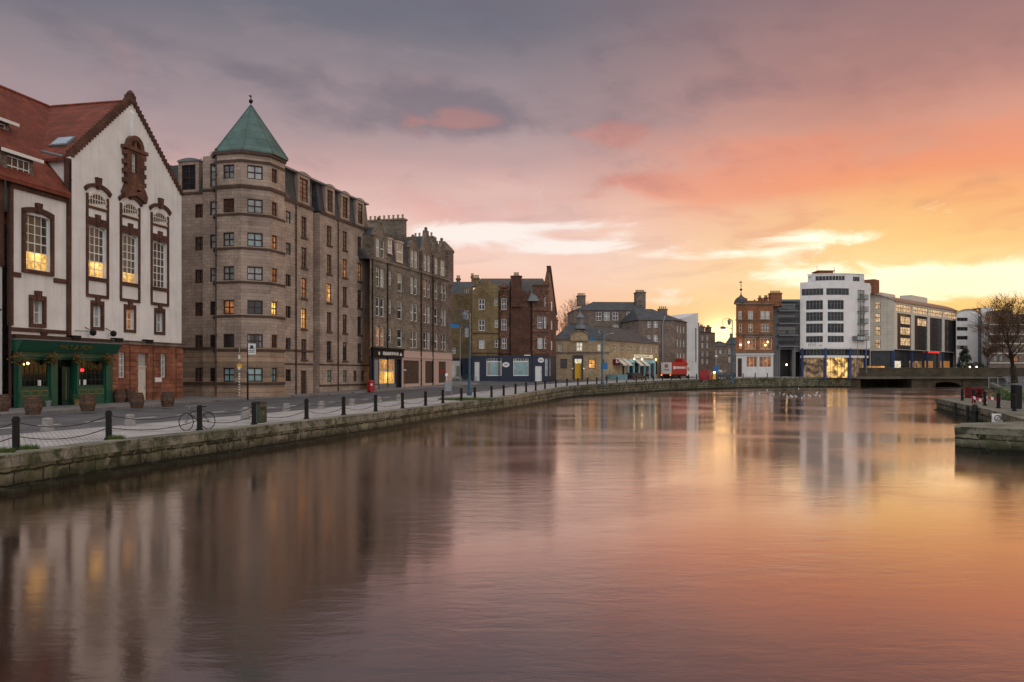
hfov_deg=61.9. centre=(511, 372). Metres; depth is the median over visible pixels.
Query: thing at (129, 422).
granite bollard
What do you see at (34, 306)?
window
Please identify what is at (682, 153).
sky
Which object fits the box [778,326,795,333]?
window
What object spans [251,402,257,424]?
bollard
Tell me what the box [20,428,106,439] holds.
chain
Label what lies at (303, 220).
window
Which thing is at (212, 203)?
window
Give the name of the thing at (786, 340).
window
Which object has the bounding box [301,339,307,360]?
window
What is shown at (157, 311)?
window
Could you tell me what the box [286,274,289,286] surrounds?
window
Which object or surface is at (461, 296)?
ochre tenement
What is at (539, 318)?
window
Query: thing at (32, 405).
barrel
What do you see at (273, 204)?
window
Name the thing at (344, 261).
window
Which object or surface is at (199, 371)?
window
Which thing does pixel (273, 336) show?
window
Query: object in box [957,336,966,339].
window
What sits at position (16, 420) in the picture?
bollard
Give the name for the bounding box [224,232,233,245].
window
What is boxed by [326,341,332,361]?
window
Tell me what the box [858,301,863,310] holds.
window
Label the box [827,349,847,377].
lit shop window
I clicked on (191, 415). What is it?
bicycle
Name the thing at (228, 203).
window
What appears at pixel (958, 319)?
window
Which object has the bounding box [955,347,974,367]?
conifer
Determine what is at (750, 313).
window
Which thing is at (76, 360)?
hanging basket
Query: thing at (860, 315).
window
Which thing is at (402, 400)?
bollard
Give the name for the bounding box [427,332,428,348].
window
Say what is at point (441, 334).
window
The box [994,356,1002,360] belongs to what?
window
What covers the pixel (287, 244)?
window
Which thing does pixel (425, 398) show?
bollard
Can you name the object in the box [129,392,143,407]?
barrel
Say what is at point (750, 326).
window
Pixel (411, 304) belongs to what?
window
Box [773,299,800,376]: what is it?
balcony building
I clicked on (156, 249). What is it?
window
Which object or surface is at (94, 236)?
window
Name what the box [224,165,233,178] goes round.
window
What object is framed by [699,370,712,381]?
van
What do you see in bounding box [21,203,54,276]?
window
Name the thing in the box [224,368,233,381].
window
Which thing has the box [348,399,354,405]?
granite bollard
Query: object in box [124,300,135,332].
window
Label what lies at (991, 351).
bare tree
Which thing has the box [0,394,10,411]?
barrel
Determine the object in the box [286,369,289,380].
window
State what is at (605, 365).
street lamp
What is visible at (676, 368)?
delivery lorry
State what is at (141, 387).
door
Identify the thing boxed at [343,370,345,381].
window
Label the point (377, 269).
window
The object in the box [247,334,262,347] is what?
window
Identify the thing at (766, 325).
window
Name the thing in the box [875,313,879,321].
window
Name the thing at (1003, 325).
bare tree
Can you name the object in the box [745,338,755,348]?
window
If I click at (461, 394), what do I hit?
bollard
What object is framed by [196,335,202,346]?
window
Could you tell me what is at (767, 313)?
window
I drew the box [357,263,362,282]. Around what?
window
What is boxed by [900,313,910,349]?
window
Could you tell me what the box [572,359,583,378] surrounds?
door
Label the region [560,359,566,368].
window
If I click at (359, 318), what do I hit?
window
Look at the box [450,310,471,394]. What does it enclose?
street lamp
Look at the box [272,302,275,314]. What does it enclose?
window
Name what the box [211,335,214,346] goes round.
window
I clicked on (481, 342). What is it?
window
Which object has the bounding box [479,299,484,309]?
window
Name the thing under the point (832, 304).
window
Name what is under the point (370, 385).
litter bin
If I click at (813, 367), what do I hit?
lit shop window
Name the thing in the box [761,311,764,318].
window
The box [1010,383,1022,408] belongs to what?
information pillar
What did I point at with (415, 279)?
window
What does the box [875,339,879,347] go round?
window
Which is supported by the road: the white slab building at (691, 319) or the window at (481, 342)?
the white slab building at (691, 319)
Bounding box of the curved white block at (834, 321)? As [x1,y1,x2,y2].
[800,267,870,378]
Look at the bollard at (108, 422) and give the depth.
29.36 m
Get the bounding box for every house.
[715,341,725,371]
[725,332,735,373]
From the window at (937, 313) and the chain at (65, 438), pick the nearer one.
the chain at (65, 438)
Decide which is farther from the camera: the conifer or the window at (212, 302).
the conifer
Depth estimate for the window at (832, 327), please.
200.19 m
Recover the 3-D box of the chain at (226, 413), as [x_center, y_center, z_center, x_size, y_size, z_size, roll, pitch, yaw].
[-12.031,1.590,36.179,0.029,0.289,3.942,0,0,15]
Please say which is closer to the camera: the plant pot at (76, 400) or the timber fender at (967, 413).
the timber fender at (967, 413)
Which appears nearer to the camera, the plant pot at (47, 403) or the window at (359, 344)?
the plant pot at (47, 403)
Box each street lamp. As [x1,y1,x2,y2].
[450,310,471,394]
[460,326,461,383]
[590,329,603,384]
[601,333,613,383]
[720,318,733,383]
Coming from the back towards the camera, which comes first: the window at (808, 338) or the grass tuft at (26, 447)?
the window at (808, 338)
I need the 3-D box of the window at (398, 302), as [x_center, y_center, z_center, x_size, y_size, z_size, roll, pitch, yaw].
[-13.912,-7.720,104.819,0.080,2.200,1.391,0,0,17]
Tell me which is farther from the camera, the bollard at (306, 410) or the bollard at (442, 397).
the bollard at (442, 397)
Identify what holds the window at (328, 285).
in the tower block at (275, 269)
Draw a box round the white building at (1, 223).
[0,179,3,393]
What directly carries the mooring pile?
in the water
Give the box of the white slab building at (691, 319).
[671,313,697,376]
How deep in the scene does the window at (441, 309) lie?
118.38 m
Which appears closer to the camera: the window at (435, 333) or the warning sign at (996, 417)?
the warning sign at (996, 417)
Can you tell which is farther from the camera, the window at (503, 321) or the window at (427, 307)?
the window at (503, 321)
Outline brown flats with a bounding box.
[986,310,1023,367]
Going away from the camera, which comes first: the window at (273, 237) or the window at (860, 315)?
the window at (273, 237)
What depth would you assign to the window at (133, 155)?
67.55 m
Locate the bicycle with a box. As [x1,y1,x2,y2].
[179,405,214,430]
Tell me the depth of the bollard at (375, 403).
51.02 m
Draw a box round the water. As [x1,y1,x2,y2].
[0,383,1023,681]
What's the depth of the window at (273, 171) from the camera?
78.70 m
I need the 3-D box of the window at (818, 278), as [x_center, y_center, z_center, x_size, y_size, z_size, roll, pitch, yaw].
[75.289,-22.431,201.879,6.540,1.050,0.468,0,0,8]
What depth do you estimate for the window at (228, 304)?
76.99 m
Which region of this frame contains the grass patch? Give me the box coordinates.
[438,397,490,399]
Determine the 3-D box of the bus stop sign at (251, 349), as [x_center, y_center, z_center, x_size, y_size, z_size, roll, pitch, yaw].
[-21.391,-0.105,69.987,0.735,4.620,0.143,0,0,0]
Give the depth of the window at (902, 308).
210.00 m
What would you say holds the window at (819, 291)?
in the curved white block at (834, 321)
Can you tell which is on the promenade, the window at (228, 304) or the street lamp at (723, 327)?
the street lamp at (723, 327)
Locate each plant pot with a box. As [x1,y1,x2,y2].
[44,395,52,406]
[71,392,79,404]
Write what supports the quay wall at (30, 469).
in the water
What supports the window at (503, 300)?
in the corner building at (514, 327)
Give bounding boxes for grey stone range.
[567,290,645,327]
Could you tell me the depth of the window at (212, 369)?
78.30 m
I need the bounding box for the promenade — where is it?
[0,376,786,448]
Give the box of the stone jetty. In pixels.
[954,421,1023,455]
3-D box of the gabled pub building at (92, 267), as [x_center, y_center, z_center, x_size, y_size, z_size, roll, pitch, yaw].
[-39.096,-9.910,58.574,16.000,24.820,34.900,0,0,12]
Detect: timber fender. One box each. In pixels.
[966,406,969,420]
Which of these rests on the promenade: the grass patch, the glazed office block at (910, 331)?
the grass patch
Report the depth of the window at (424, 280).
112.70 m
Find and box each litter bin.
[256,401,266,422]
[367,380,374,390]
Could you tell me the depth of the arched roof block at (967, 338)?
236.31 m
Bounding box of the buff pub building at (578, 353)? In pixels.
[556,311,658,380]
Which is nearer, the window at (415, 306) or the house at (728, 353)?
the window at (415, 306)
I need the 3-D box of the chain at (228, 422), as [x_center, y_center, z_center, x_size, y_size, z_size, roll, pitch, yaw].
[-12.030,1.990,36.179,0.029,0.249,3.942,0,0,15]
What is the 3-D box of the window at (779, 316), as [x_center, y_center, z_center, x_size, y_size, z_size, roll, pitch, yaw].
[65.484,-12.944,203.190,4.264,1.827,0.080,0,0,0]
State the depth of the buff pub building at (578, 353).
156.14 m
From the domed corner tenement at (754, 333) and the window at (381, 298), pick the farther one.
the domed corner tenement at (754, 333)
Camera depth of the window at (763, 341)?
200.14 m
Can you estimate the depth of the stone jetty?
35.62 m
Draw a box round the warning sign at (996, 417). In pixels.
[992,414,1003,421]
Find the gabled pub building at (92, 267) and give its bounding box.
[0,85,185,407]
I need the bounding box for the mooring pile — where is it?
[971,404,978,422]
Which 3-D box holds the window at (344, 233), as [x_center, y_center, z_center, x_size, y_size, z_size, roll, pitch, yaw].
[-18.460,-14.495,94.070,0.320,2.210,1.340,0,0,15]
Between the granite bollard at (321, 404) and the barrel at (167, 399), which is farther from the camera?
the barrel at (167, 399)
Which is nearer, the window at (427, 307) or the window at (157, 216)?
the window at (157, 216)
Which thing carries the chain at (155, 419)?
hanging from the bollard at (199, 408)
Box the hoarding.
[607,374,626,379]
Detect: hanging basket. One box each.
[7,348,27,365]
[45,351,60,366]
[72,350,83,366]
[102,351,113,367]
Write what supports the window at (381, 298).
in the stone tenement at (411, 281)
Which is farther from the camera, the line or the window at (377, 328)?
the window at (377, 328)
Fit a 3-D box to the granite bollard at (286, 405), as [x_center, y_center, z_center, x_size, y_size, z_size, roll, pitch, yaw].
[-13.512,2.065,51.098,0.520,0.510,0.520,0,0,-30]
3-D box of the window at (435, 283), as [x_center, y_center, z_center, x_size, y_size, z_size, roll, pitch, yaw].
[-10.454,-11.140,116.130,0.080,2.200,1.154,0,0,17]
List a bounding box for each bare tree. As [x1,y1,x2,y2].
[556,298,578,332]
[560,297,588,327]
[963,291,1023,382]
[978,339,1003,367]
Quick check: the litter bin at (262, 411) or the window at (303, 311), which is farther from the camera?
the window at (303, 311)
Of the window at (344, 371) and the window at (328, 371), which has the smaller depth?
the window at (328, 371)
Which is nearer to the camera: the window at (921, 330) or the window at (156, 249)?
the window at (156, 249)
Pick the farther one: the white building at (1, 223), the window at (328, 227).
the window at (328, 227)
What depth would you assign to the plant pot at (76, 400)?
60.45 m
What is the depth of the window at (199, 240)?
79.61 m
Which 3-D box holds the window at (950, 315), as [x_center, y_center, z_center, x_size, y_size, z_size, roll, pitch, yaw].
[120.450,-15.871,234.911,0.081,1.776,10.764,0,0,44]
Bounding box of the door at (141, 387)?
[137,353,145,399]
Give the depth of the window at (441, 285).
118.58 m
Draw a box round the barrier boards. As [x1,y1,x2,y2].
[971,395,1000,403]
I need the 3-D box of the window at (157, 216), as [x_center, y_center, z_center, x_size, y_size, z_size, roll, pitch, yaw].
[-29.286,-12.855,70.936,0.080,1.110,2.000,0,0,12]
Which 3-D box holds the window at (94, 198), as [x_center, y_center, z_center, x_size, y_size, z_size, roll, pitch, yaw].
[-30.858,-12.855,63.513,0.080,1.110,2.000,0,0,12]
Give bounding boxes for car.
[625,373,644,379]
[712,372,734,378]
[969,361,986,367]
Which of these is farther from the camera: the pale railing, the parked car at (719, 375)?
the parked car at (719, 375)
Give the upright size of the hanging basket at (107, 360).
1.367 m
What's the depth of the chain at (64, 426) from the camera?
27.45 m
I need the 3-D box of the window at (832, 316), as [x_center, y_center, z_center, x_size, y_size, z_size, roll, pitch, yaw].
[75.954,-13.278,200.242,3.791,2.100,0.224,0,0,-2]
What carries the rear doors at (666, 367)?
in the delivery lorry
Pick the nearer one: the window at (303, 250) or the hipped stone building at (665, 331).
the window at (303, 250)
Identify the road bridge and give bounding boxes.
[851,368,1023,386]
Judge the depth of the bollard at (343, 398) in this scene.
46.69 m
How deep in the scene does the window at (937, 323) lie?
228.12 m
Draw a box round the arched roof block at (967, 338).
[955,308,991,367]
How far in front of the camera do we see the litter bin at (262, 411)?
39.26 m
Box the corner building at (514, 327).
[472,266,556,381]
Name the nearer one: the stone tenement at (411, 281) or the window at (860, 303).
the stone tenement at (411, 281)
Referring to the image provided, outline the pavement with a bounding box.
[0,381,480,415]
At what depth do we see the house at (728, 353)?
289.45 m
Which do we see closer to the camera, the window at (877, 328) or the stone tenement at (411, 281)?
the stone tenement at (411, 281)
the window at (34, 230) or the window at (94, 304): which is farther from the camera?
the window at (94, 304)
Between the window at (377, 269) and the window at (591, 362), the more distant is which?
the window at (591, 362)
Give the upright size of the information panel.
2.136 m
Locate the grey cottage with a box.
[698,323,698,375]
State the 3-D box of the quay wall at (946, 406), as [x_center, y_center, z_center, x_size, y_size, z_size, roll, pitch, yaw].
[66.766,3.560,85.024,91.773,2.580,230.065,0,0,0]
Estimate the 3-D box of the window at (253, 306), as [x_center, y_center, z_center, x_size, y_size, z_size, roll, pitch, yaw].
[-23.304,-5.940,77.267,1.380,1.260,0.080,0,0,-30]
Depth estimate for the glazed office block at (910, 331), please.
213.47 m
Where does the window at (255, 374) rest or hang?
in the tower block at (275, 269)
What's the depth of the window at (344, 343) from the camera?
94.33 m
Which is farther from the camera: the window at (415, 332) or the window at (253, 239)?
the window at (415, 332)
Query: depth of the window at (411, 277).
108.63 m
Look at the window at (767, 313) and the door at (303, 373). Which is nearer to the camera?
the door at (303, 373)
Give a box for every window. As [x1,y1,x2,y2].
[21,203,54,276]
[29,291,46,327]
[84,177,111,298]
[89,193,106,209]
[90,296,104,330]
[118,194,142,302]
[119,352,123,377]
[122,202,138,218]
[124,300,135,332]
[132,154,134,172]
[149,198,171,306]
[153,211,166,225]
[154,304,165,334]
[160,354,164,376]
[196,204,202,217]
[196,237,202,250]
[196,270,202,282]
[196,302,202,315]
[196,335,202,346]
[196,368,202,380]
[211,164,214,186]
[211,202,214,214]
[211,235,214,247]
[211,268,214,281]
[211,301,214,314]
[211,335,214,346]
[211,368,214,381]
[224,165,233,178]
[224,198,233,212]
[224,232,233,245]
[224,266,233,279]
[224,300,233,313]
[224,334,233,347]
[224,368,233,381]
[247,165,262,179]
[247,199,262,213]
[247,232,262,246]
[247,266,262,280]
[247,300,262,314]
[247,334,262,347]
[248,368,262,381]
[272,169,275,182]
[272,202,275,215]
[272,235,275,248]
[272,268,275,281]
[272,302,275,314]
[272,335,275,347]
[272,368,275,381]
[286,211,289,222]
[286,243,289,254]
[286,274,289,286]
[286,306,289,317]
[286,338,289,348]
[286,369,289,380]
[301,216,307,239]
[301,247,307,269]
[301,278,307,300]
[301,308,307,330]
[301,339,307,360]
[326,226,332,247]
[326,254,332,275]
[326,283,332,304]
[326,312,332,332]
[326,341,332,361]
[327,370,330,381]
[342,231,348,251]
[342,259,348,279]
[342,287,348,306]
[342,314,348,334]
[342,342,348,361]
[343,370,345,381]
[357,237,360,255]
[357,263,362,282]
[357,290,362,309]
[357,317,362,335]
[357,343,362,362]
[361,370,363,380]
[376,267,378,286]
[376,297,378,315]
[376,326,378,344]
[381,269,382,286]
[381,298,382,316]
[381,327,382,345]
[397,273,400,290]
[397,301,400,318]
[397,329,400,346]
[411,277,412,293]
[411,304,412,320]
[411,331,412,347]
[414,277,416,294]
[414,304,416,321]
[414,331,416,347]
[424,280,425,296]
[424,306,425,322]
[424,332,425,348]
[427,281,428,297]
[427,307,428,322]
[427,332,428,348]
[435,283,436,298]
[435,308,436,323]
[435,333,436,349]
[441,285,442,300]
[441,309,442,324]
[441,334,442,349]
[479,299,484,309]
[479,320,484,330]
[479,340,483,348]
[501,298,506,309]
[501,319,506,329]
[502,338,506,348]
[538,317,541,327]
[538,338,541,348]
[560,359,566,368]
[576,342,582,350]
[588,359,594,368]
[596,312,601,320]
[604,312,609,320]
[612,312,617,319]
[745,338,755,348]
[748,311,752,318]
[748,324,752,331]
[760,338,771,348]
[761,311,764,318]
[761,324,764,331]
[765,311,769,318]
[765,324,768,331]
[778,303,795,309]
[778,315,795,321]
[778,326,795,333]
[778,338,795,344]
[802,288,822,295]
[804,349,823,377]
[806,300,822,309]
[806,312,822,320]
[806,324,822,332]
[806,336,822,342]
[816,276,843,280]
[826,288,848,294]
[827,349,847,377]
[828,300,843,308]
[828,312,843,320]
[828,323,843,332]
[828,336,843,341]
[851,349,863,377]
[858,290,863,298]
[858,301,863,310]
[858,313,863,322]
[858,325,863,333]
[875,302,879,308]
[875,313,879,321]
[875,326,879,334]
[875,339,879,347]
[896,304,910,312]
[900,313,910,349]
[913,306,926,314]
[917,316,926,350]
[929,309,941,316]
[933,318,941,350]
[944,311,955,318]
[947,320,954,351]
[957,318,966,320]
[957,327,966,330]
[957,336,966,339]
[957,345,966,348]
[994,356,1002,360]
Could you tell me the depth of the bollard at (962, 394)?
71.21 m
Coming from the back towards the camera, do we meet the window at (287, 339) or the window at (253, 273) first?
the window at (287, 339)
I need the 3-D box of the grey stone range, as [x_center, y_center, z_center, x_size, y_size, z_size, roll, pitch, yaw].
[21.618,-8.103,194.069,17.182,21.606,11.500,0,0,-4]
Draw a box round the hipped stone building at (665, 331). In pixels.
[620,306,687,377]
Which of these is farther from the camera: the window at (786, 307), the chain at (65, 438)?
the window at (786, 307)
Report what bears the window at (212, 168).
in the tower block at (275, 269)
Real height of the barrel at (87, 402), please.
1.020 m
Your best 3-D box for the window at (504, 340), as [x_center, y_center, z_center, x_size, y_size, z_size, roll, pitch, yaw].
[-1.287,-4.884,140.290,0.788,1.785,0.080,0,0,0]
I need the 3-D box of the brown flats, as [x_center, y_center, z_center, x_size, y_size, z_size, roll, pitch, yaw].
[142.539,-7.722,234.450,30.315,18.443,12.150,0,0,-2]
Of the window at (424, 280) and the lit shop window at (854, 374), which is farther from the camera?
the lit shop window at (854, 374)
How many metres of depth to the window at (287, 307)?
82.50 m
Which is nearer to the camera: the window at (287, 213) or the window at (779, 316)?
the window at (287, 213)
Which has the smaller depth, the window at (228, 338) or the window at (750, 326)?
the window at (228, 338)
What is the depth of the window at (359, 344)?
98.04 m
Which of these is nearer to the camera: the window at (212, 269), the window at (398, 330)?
the window at (212, 269)
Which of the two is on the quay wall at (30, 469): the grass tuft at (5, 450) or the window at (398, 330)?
the grass tuft at (5, 450)
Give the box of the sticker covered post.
[237,347,241,398]
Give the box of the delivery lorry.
[661,359,690,378]
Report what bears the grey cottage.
on the road
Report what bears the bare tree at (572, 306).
on the road
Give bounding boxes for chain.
[20,416,106,426]
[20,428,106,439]
[113,410,197,419]
[114,420,197,429]
[202,406,252,413]
[202,415,252,422]
[257,402,305,409]
[259,411,304,417]
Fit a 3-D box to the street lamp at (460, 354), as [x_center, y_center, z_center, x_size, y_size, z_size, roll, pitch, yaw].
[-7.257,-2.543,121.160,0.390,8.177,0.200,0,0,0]
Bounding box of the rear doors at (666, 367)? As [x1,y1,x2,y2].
[661,362,671,373]
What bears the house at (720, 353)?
on the road
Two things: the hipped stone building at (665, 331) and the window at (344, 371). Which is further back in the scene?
the hipped stone building at (665, 331)
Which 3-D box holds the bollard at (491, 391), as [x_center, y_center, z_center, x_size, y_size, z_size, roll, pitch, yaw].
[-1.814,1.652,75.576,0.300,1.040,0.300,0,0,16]
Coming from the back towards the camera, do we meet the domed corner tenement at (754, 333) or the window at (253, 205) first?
the domed corner tenement at (754, 333)
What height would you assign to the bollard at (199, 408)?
1.040 m
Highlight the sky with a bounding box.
[0,0,1023,342]
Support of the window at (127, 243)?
in the gabled pub building at (92, 267)
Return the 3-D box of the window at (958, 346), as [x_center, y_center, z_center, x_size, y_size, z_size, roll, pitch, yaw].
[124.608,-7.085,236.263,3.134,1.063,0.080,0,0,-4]
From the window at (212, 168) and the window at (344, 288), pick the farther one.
the window at (344, 288)
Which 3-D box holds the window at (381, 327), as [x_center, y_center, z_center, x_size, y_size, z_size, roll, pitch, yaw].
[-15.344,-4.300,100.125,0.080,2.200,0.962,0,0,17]
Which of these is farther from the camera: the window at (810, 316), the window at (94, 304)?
the window at (810, 316)
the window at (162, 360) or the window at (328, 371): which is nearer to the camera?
the window at (162, 360)
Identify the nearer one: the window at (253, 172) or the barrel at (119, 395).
the barrel at (119, 395)
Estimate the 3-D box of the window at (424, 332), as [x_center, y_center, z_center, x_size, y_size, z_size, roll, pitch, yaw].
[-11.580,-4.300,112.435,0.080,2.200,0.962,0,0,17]
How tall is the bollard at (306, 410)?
1.040 m
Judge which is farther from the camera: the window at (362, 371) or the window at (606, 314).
the window at (606, 314)
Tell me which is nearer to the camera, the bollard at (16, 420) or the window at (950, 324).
the bollard at (16, 420)
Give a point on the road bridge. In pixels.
(931, 377)
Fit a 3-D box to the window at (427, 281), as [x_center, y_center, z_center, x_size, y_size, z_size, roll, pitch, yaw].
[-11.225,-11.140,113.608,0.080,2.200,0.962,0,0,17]
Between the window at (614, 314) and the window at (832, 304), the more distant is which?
the window at (832, 304)
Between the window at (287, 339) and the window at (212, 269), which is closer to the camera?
the window at (212, 269)
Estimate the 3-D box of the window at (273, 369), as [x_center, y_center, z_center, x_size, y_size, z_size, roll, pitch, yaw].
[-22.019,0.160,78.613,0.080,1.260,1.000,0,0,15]
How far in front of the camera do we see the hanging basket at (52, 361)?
58.09 m
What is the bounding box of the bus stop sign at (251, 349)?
[247,344,255,399]
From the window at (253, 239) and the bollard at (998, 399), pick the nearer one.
the bollard at (998, 399)
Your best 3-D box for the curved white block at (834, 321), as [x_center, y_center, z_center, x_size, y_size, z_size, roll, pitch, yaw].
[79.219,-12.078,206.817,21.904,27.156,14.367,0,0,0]
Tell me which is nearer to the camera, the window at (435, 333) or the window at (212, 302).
the window at (212, 302)
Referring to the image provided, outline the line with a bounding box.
[0,397,385,428]
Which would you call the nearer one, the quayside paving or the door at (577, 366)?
the quayside paving
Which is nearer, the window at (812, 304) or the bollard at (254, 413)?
the bollard at (254, 413)
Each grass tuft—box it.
[0,446,15,452]
[17,444,39,449]
[106,434,125,439]
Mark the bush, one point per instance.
(1004, 395)
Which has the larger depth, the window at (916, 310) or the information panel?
the window at (916, 310)
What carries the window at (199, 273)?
in the tower block at (275, 269)
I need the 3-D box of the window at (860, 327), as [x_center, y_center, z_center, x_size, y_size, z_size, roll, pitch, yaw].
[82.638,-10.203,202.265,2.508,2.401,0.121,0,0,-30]
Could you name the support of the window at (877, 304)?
in the glazed office block at (910, 331)
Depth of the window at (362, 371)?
98.79 m
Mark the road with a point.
(69, 419)
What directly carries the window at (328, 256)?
in the tower block at (275, 269)
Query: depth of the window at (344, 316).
94.33 m
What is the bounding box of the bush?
[981,380,1023,399]
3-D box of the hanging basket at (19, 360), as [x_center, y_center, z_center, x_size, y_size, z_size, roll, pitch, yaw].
[-31.963,-0.954,55.302,0.857,1.367,1.600,0,0,12]
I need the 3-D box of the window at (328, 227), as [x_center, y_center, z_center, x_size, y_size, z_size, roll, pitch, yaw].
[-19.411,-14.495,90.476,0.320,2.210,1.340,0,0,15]
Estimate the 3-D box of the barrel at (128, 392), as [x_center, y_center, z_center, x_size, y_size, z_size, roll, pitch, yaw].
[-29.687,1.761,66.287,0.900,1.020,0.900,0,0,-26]
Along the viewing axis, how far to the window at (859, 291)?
202.16 m
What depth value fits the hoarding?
142.94 m
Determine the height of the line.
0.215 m
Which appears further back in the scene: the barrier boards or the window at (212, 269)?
the window at (212, 269)
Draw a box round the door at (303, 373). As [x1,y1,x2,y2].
[301,370,305,393]
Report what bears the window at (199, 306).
in the tower block at (275, 269)
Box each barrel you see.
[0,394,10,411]
[24,396,41,414]
[79,394,95,410]
[113,389,125,402]
[125,389,135,401]
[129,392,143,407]
[161,392,174,406]
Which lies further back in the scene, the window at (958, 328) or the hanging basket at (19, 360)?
the window at (958, 328)
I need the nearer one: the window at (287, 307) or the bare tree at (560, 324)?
the window at (287, 307)
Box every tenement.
[358,214,453,388]
[452,273,473,378]
[699,324,714,373]
[734,282,782,376]
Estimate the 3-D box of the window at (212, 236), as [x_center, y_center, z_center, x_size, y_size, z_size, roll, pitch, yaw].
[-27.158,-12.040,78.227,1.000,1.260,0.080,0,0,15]
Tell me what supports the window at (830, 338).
in the curved white block at (834, 321)
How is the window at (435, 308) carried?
in the stone tenement at (411, 281)
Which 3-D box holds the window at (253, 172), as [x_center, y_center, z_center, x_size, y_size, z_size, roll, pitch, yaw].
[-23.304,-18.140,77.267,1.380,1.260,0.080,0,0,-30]
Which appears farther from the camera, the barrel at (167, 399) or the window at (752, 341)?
the window at (752, 341)
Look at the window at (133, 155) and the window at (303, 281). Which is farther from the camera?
the window at (303, 281)
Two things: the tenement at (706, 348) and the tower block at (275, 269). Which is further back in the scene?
the tenement at (706, 348)
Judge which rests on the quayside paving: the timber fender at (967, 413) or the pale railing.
the pale railing
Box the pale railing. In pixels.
[988,377,1023,387]
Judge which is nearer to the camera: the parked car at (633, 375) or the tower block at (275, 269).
the tower block at (275, 269)
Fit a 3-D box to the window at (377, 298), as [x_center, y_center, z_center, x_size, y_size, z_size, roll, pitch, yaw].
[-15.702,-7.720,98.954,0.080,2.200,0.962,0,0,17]
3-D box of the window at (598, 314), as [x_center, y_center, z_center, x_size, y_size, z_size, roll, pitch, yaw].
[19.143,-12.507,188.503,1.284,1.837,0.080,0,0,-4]
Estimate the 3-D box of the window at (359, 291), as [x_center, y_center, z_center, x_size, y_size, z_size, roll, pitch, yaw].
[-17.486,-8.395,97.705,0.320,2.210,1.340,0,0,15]
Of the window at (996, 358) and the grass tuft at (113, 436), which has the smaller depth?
the grass tuft at (113, 436)
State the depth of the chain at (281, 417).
40.16 m
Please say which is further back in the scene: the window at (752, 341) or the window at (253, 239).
the window at (752, 341)
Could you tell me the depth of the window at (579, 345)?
155.00 m
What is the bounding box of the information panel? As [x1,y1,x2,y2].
[445,373,451,396]
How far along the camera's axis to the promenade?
39.64 m
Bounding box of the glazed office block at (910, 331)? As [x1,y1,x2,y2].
[851,279,957,367]
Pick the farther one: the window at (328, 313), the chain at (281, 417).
the window at (328, 313)
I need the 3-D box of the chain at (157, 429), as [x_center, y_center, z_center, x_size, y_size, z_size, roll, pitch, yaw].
[-13.233,1.990,31.864,0.029,0.249,5.028,0,0,16]
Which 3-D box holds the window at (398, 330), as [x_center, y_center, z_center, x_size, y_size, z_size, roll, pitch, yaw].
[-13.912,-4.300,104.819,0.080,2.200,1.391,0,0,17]
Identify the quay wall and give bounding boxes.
[0,377,850,495]
[934,383,1023,421]
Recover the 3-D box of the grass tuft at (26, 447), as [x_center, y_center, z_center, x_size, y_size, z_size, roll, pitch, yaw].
[-14.434,2.205,25.391,0.741,0.191,0.553,0,0,-29]
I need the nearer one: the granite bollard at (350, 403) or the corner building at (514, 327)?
the granite bollard at (350, 403)
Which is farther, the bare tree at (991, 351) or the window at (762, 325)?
the bare tree at (991, 351)
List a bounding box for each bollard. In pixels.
[11,416,20,449]
[40,417,54,430]
[104,410,112,439]
[124,414,135,425]
[196,405,203,429]
[240,407,250,419]
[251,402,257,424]
[282,403,290,411]
[303,399,309,418]
[317,401,324,408]
[341,396,345,414]
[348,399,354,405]
[373,394,377,411]
[400,393,404,407]
[424,391,426,405]
[441,390,444,402]
[460,388,462,400]
[490,386,492,396]
[514,384,516,393]
[960,388,963,400]
[983,391,986,405]
[996,393,1000,407]
[1012,394,1016,410]
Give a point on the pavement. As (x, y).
(106, 406)
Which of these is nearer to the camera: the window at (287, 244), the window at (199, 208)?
the window at (199, 208)
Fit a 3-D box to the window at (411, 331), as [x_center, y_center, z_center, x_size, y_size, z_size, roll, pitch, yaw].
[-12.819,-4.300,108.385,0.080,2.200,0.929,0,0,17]
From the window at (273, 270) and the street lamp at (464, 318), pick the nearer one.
the window at (273, 270)
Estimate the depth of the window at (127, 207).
67.10 m
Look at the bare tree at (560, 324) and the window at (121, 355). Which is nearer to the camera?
the window at (121, 355)
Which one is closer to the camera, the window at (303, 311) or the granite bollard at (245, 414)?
the granite bollard at (245, 414)
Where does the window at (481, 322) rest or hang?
in the corner building at (514, 327)
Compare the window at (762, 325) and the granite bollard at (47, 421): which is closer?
the granite bollard at (47, 421)
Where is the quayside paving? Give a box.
[948,387,1023,414]
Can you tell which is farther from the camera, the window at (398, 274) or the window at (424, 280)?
the window at (424, 280)
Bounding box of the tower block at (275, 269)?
[169,95,369,396]
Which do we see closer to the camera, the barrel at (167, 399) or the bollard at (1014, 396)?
the bollard at (1014, 396)
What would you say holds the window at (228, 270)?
in the tower block at (275, 269)
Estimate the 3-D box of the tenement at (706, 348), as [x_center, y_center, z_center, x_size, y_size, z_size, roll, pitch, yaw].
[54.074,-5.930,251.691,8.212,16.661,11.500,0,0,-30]
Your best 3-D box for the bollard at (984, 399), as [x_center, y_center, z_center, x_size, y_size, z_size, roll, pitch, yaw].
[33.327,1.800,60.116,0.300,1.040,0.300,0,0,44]
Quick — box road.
[0,376,1023,434]
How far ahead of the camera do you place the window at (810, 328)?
200.98 m
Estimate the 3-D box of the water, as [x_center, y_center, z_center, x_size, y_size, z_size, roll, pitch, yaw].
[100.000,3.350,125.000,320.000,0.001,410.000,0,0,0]
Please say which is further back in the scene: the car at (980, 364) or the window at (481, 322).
the car at (980, 364)
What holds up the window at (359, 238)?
in the tower block at (275, 269)
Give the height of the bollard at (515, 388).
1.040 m

